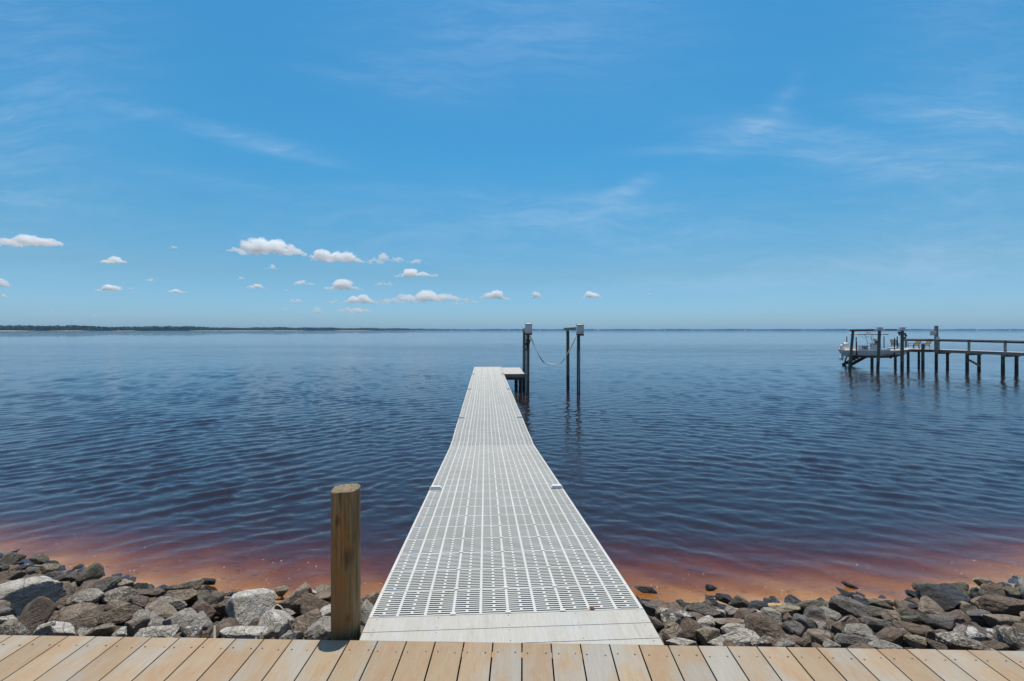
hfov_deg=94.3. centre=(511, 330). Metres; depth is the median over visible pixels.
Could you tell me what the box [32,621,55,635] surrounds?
rock
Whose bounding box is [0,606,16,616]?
rock
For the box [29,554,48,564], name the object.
rock
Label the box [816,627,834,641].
rock
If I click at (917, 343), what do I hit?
patio chair
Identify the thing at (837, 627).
rock
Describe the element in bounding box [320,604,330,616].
rock
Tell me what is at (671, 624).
rock
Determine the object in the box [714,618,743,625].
rock
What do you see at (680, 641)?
rock
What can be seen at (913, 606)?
rock
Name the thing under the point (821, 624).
rock
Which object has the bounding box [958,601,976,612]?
rock
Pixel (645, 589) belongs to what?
rock
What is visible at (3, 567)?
rock
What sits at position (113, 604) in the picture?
rock
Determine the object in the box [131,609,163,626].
rock
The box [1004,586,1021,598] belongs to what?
rock
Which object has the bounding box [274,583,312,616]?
rock
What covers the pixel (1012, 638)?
rock
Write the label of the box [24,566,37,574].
rock
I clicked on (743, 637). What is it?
rock
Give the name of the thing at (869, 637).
rock
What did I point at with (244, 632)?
rock
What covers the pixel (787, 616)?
rock
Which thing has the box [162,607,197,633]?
rock
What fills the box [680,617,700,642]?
rock
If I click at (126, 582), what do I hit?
rock
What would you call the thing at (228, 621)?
rubble
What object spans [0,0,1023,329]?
sky
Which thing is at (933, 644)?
rock
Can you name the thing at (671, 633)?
rock
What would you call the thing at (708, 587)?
rock
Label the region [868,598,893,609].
rock
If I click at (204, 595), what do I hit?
rock
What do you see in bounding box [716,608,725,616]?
rock
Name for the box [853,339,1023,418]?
dock
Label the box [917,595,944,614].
rock
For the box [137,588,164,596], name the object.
rock
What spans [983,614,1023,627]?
rock
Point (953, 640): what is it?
rock
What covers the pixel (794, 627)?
rock
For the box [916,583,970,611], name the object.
rock
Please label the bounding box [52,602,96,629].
rock
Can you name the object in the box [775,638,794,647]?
rock
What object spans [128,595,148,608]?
rock
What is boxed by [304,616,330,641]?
rock
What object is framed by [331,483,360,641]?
post
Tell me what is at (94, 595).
rock
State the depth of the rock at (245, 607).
4.72 m
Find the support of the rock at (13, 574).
on the rubble
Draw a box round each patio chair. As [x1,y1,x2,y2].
[890,339,899,345]
[908,341,920,348]
[918,341,931,348]
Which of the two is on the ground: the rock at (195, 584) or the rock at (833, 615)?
the rock at (833, 615)
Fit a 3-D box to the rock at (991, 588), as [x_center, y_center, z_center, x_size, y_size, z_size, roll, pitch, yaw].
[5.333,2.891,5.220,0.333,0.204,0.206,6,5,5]
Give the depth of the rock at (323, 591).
5.28 m
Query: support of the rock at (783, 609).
on the rubble
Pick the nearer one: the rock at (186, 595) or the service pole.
the rock at (186, 595)
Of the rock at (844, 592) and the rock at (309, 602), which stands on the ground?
the rock at (309, 602)
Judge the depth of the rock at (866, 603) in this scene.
4.98 m
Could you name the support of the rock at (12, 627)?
on the ground
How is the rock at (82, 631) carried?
on the rock at (106, 630)
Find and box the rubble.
[0,553,1023,652]
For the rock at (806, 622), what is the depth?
4.31 m
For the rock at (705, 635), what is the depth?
4.05 m
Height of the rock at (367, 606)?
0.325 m
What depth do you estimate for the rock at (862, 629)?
4.16 m
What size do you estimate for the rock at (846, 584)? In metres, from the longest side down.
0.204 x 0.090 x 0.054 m
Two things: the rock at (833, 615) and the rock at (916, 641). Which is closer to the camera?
the rock at (916, 641)
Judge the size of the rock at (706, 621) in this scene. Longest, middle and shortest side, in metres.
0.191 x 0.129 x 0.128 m
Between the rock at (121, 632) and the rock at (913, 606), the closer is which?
the rock at (121, 632)
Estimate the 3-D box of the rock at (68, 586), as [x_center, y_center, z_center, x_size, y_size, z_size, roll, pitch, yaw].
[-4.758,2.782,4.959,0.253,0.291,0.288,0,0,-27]
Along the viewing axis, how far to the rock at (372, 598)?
5.04 m
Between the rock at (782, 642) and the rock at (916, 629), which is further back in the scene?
the rock at (916, 629)
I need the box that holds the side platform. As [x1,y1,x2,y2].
[502,367,525,414]
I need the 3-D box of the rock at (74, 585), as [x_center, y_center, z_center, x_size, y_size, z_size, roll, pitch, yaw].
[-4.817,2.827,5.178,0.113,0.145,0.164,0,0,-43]
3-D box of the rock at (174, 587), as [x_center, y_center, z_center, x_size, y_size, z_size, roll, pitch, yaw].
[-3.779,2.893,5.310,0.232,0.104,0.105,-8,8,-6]
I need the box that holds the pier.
[360,367,663,648]
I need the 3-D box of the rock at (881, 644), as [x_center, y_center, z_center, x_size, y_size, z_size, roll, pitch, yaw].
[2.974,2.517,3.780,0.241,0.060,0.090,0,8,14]
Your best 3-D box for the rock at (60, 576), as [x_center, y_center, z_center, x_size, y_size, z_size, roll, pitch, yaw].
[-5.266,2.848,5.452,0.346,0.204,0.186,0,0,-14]
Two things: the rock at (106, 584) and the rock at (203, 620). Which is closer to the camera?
the rock at (203, 620)
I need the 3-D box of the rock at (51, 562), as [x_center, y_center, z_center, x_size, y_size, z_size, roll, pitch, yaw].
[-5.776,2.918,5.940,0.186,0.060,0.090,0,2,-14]
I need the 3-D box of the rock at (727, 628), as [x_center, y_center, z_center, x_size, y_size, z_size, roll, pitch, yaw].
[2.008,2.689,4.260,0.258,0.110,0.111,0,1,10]
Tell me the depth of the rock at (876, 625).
4.38 m
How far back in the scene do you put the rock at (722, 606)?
4.92 m
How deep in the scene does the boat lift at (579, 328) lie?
23.11 m
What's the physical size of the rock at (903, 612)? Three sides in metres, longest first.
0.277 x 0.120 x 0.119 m
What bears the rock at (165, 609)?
on the ground
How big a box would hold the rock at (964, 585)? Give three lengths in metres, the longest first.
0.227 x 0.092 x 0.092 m
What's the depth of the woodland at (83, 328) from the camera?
3110.34 m
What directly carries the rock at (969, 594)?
on the ground
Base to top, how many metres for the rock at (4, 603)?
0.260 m
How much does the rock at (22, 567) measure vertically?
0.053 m
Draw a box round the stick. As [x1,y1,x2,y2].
[287,619,294,634]
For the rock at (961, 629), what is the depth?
4.11 m
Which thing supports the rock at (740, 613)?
on the rubble
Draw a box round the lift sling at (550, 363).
[530,335,576,364]
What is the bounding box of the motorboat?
[837,333,911,360]
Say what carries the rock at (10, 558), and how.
on the ground
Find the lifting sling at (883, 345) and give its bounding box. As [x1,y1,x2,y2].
[846,336,894,358]
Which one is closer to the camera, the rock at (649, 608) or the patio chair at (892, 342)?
the rock at (649, 608)
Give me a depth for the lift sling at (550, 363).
22.87 m
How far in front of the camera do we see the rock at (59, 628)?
3.83 m
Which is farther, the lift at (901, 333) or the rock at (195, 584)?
the lift at (901, 333)
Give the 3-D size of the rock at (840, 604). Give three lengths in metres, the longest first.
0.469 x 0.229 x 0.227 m
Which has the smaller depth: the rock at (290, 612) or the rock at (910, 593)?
the rock at (290, 612)
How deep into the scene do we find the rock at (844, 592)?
5.31 m
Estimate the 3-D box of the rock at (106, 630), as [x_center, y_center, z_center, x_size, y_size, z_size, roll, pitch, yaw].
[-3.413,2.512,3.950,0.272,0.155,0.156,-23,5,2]
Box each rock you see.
[0,552,19,564]
[0,564,9,571]
[0,569,25,582]
[0,576,66,614]
[0,600,10,606]
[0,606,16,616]
[0,615,17,624]
[0,619,30,635]
[14,564,29,569]
[16,554,26,562]
[18,596,55,633]
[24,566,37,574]
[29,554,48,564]
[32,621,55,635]
[40,564,60,573]
[43,560,58,563]
[43,571,68,581]
[49,621,75,635]
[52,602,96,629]
[55,581,74,606]
[66,588,104,604]
[67,571,79,581]
[72,562,103,584]
[72,564,83,569]
[72,582,76,591]
[78,627,92,635]
[84,623,115,636]
[93,576,121,592]
[96,604,142,625]
[100,586,137,603]
[104,599,130,611]
[111,626,126,637]
[116,579,134,587]
[124,615,150,636]
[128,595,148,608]
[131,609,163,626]
[134,583,148,588]
[134,624,178,637]
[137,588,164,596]
[145,599,176,619]
[155,596,186,609]
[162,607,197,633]
[164,585,184,592]
[166,589,197,602]
[179,578,203,590]
[181,624,202,637]
[191,599,216,619]
[191,611,211,629]
[195,590,209,601]
[203,578,215,584]
[206,594,224,604]
[213,599,228,613]
[219,626,267,639]
[225,588,275,625]
[257,609,294,638]
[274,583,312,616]
[274,585,289,596]
[282,630,304,639]
[283,608,295,615]
[288,609,321,629]
[300,593,330,614]
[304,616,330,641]
[314,584,330,601]
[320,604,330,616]
[361,592,379,604]
[361,599,373,626]
[634,586,657,593]
[641,601,658,616]
[649,616,664,630]
[655,607,663,621]
[659,608,695,623]
[661,626,682,644]
[666,622,679,628]
[666,637,697,646]
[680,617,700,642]
[685,602,720,617]
[696,627,719,645]
[697,615,715,627]
[705,584,716,590]
[707,628,759,645]
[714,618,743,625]
[715,593,732,603]
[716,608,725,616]
[718,604,725,608]
[721,623,744,633]
[724,604,737,617]
[728,595,747,608]
[733,608,756,618]
[743,612,785,638]
[748,600,768,610]
[751,635,774,646]
[760,607,781,621]
[767,637,776,646]
[775,604,800,620]
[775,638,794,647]
[780,620,805,635]
[781,634,795,639]
[783,612,792,620]
[792,613,817,630]
[795,600,826,611]
[795,635,810,646]
[803,606,825,619]
[806,629,830,645]
[813,620,826,629]
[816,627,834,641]
[820,606,841,621]
[822,638,840,647]
[828,595,873,617]
[830,616,858,635]
[834,633,868,647]
[836,587,853,597]
[841,581,858,588]
[844,623,873,636]
[853,599,870,605]
[861,615,891,632]
[865,634,878,640]
[867,606,882,618]
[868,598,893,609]
[868,640,902,648]
[875,626,902,643]
[880,609,900,621]
[891,619,932,636]
[894,608,917,615]
[898,628,911,644]
[900,615,921,623]
[903,635,931,648]
[905,589,916,597]
[907,604,918,609]
[911,582,933,589]
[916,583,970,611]
[916,613,955,630]
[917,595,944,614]
[925,629,953,649]
[926,638,947,649]
[935,631,997,650]
[945,609,971,623]
[949,582,968,590]
[953,625,967,636]
[956,587,974,598]
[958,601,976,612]
[961,622,980,626]
[966,609,991,627]
[966,625,1001,650]
[969,596,980,608]
[972,577,993,585]
[978,594,1023,614]
[979,583,1008,596]
[981,640,1008,649]
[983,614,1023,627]
[996,625,1023,650]
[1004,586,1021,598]
[1018,575,1023,599]
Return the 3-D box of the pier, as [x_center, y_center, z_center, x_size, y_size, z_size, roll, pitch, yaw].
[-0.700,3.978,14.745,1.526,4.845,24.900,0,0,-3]
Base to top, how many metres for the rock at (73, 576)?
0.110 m
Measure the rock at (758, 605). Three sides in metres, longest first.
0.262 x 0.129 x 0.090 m
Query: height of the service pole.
2.048 m
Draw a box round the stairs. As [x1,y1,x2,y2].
[842,357,865,365]
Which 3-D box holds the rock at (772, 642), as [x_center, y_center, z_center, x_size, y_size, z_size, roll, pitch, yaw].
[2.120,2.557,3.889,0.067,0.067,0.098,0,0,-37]
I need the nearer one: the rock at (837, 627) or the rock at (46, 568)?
the rock at (837, 627)
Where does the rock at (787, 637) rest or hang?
on the rubble
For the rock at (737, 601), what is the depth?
4.99 m
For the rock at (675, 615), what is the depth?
4.56 m
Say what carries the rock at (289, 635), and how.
on the rubble
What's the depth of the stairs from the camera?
39.92 m
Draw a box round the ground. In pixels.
[0,331,1023,652]
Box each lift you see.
[522,323,531,431]
[564,324,583,455]
[833,327,907,410]
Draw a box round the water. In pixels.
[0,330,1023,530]
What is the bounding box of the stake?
[213,625,215,637]
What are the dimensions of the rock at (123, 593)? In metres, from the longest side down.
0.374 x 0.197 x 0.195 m
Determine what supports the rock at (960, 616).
on the ground
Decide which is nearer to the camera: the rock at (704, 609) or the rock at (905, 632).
the rock at (905, 632)
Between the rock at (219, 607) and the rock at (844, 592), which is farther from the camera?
the rock at (844, 592)
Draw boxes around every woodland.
[0,325,437,330]
[438,329,1023,329]
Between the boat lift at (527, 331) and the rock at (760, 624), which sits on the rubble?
the rock at (760, 624)
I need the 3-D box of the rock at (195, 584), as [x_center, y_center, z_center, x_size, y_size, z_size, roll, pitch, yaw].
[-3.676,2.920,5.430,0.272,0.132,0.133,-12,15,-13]
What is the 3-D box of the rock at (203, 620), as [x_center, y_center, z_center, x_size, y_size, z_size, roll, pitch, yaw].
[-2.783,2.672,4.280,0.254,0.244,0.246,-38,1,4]
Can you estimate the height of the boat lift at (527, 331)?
6.661 m
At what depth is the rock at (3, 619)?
4.02 m
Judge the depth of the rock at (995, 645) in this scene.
3.74 m
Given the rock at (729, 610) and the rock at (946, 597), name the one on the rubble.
the rock at (729, 610)
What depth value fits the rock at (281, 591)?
5.35 m
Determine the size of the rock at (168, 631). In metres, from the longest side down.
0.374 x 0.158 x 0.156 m
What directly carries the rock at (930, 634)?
on the ground
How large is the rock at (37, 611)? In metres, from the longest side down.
0.312 x 0.309 x 0.245 m
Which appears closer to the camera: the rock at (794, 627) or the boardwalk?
the boardwalk
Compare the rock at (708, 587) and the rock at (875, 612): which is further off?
the rock at (708, 587)
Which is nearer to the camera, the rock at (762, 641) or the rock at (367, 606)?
the rock at (762, 641)
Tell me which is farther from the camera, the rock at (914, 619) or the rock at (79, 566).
the rock at (79, 566)
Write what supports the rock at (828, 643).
on the rubble
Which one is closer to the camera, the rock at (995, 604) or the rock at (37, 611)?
the rock at (37, 611)
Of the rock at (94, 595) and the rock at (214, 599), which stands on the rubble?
the rock at (214, 599)
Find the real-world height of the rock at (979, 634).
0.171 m
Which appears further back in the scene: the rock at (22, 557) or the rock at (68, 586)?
the rock at (22, 557)
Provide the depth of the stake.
3.22 m
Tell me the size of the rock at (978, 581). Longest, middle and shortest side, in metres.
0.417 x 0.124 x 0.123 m
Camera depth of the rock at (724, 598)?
5.15 m
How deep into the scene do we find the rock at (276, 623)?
4.30 m
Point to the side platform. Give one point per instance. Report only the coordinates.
(517, 375)
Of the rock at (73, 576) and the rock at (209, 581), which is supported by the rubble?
the rock at (209, 581)
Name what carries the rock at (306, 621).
on the rubble
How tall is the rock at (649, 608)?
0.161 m
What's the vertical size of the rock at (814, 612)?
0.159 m
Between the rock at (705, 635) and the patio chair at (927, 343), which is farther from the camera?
the patio chair at (927, 343)
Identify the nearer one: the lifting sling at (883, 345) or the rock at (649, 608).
the rock at (649, 608)
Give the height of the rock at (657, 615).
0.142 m
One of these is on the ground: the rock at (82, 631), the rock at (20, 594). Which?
the rock at (20, 594)
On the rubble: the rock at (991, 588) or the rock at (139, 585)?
the rock at (139, 585)
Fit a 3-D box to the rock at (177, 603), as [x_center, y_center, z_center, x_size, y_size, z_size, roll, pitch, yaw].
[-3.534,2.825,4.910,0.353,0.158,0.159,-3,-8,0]
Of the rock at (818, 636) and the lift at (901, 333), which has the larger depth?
the lift at (901, 333)
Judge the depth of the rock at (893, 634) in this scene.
3.98 m
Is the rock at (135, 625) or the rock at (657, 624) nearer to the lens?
the rock at (135, 625)
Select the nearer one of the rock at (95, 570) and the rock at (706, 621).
the rock at (706, 621)
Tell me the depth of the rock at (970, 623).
4.30 m
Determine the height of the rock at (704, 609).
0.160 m
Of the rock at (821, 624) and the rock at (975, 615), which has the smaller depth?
the rock at (821, 624)
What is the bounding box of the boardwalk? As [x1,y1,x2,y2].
[0,635,1023,680]
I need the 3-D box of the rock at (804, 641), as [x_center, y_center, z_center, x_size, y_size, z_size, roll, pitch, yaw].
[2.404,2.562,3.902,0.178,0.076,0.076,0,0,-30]
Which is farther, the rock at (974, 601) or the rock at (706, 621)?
the rock at (974, 601)
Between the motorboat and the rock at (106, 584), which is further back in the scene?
the motorboat
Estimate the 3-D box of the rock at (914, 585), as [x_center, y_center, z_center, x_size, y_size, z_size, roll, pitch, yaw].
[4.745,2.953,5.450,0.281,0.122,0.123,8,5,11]
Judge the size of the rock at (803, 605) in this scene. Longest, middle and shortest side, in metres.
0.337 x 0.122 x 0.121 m
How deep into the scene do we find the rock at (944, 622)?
4.38 m
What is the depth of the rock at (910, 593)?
5.21 m
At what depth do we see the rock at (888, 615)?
4.60 m
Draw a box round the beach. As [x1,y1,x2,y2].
[204,330,371,330]
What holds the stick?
on the rubble
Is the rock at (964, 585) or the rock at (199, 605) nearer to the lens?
the rock at (199, 605)
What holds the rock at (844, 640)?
on the rubble
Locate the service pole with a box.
[930,326,939,351]
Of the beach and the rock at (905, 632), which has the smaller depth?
the rock at (905, 632)
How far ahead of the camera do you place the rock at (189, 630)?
4.03 m
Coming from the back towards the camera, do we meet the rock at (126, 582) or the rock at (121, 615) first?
the rock at (126, 582)
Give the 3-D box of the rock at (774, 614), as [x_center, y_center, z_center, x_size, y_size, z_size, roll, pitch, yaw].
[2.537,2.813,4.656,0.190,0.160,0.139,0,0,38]
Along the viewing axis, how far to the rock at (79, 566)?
5.87 m
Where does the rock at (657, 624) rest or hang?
on the ground
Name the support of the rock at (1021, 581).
on the ground

